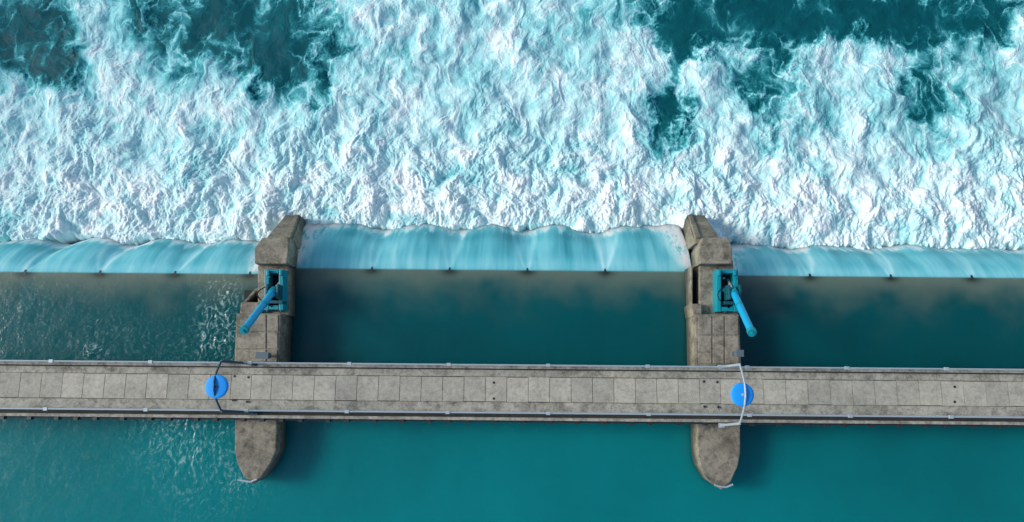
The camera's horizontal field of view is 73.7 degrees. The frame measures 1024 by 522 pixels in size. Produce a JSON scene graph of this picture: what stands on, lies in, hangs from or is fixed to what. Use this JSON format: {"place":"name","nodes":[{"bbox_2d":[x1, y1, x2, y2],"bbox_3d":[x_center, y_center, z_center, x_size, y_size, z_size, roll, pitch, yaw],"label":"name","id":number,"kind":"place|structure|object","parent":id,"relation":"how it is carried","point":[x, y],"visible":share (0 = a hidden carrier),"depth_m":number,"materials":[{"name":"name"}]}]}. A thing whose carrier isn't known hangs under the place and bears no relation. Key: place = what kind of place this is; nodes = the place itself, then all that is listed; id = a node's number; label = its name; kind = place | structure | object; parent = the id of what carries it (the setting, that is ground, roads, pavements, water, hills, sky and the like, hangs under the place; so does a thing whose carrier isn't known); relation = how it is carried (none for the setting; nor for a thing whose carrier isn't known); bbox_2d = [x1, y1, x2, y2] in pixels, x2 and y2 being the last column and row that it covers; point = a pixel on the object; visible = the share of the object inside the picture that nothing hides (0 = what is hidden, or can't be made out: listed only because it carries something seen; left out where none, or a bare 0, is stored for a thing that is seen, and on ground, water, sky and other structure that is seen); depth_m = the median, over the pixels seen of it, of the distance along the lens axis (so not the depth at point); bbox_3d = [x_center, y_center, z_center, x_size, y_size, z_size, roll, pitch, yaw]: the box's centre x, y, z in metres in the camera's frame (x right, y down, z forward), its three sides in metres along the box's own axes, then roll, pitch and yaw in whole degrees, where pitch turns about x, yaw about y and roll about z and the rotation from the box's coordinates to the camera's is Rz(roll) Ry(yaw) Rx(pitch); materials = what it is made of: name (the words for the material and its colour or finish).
{"place":"outdoors","nodes":[
{"label":"outdoors","id":0,"kind":"place"},
{"bbox_2d":[0,0,1023,521],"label":"river water","id":1,"kind":"structure","parent":0,"point":[858,124],"depth_m":39.14,"materials":[{"name":"liquid"}]},
{"bbox_2d":[0,237,259,361],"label":"overflow weir gate","id":2,"kind":"structure","parent":1,"relation":"in","point":[104,299],"depth_m":35.16,"materials":[{"name":"liquid"}]},
{"bbox_2d":[235,215,305,483],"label":"concrete pier","id":3,"kind":"structure","parent":1,"relation":"in","point":[259,448],"depth_m":33.23,"materials":[{"name":"grey concrete"}]},
{"bbox_2d":[237,478,256,482],"bbox_3d":[-12.533,10.477,32.818,0.932,1.045,0.210,0,81,0],"label":"nose guard bar","id":4,"kind":"object","parent":3,"relation":"attached to","point":[245,480],"visible":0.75,"depth_m":32.31,"materials":[{"name":"metal"}]},
{"bbox_2d":[255,352,270,358],"bbox_3d":[-11.776,4.513,32.564,0.600,0.875,0.320,0,81,0],"label":"junction box","id":5,"kind":"object","parent":3,"relation":"on","point":[262,355],"visible":1,"depth_m":32.14,"materials":[{"name":"grey paint"}]},
{"bbox_2d":[239,269,287,334],"bbox_3d":[-11.764,1.854,32.053,1.219,4.160,3.413,0,81,0],"label":"hydraulic cylinder","id":6,"kind":"object","parent":3,"relation":"on","point":[275,298],"visible":1,"depth_m":33.30,"materials":[{"name":"teal paint"}]},
{"bbox_2d":[0,359,1023,427],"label":"footbridge","id":7,"kind":"object","parent":3,"relation":"on","point":[844,396],"visible":0.99,"depth_m":32.01,"materials":[{"name":"concrete"}]},
{"bbox_2d":[205,360,257,414],"bbox_3d":[-12.428,5.678,30.435,1.153,3.491,2.467,0,81,0],"label":"street lamp","id":8,"kind":"object","parent":7,"relation":"on","point":[216,386],"visible":1,"depth_m":28.89,"materials":[{"name":"blue metal"}]},
{"bbox_2d":[717,363,753,427],"bbox_3d":[9.730,6.033,30.375,1.000,3.491,2.919,0,81,0],"label":"street lamp","id":9,"kind":"object","parent":7,"relation":"on","point":[741,394],"visible":1,"depth_m":28.83,"materials":[{"name":"metal"}]},
{"bbox_2d":[290,223,690,365],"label":"overflow weir gate","id":10,"kind":"structure","parent":1,"relation":"in","point":[553,294],"depth_m":35.19,"materials":[{"name":"liquid"}]},
{"bbox_2d":[682,215,740,488],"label":"concrete pier","id":11,"kind":"structure","parent":1,"relation":"in","point":[713,339],"depth_m":33.23,"materials":[{"name":"grey concrete"}]},
{"bbox_2d":[714,484,732,487],"bbox_3d":[10.026,10.717,32.778,0.886,1.045,0.211,0,81,0],"label":"nose guard bar","id":12,"kind":"object","parent":11,"relation":"attached to","point":[730,485],"visible":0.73,"depth_m":32.27,"materials":[{"name":"metal"}]},
{"bbox_2d":[713,269,756,336],"bbox_3d":[10.544,1.899,32.046,1.219,4.160,3.507,0,81,0],"label":"hydraulic cylinder","id":13,"kind":"object","parent":11,"relation":"on","point":[727,295],"visible":1,"depth_m":33.35,"materials":[{"name":"teal paint"}]},
{"bbox_2d":[732,350,743,356],"bbox_3d":[10.749,4.415,32.581,0.340,0.875,0.320,0,81,0],"label":"junction box","id":14,"kind":"object","parent":11,"relation":"on","point":[738,353],"visible":1,"depth_m":32.16,"materials":[{"name":"grey paint"}]},
{"bbox_2d":[731,243,1023,368],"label":"overflow weir gate","id":15,"kind":"structure","parent":1,"relation":"in","point":[906,306],"depth_m":35.09,"materials":[{"name":"liquid"}]}
]}

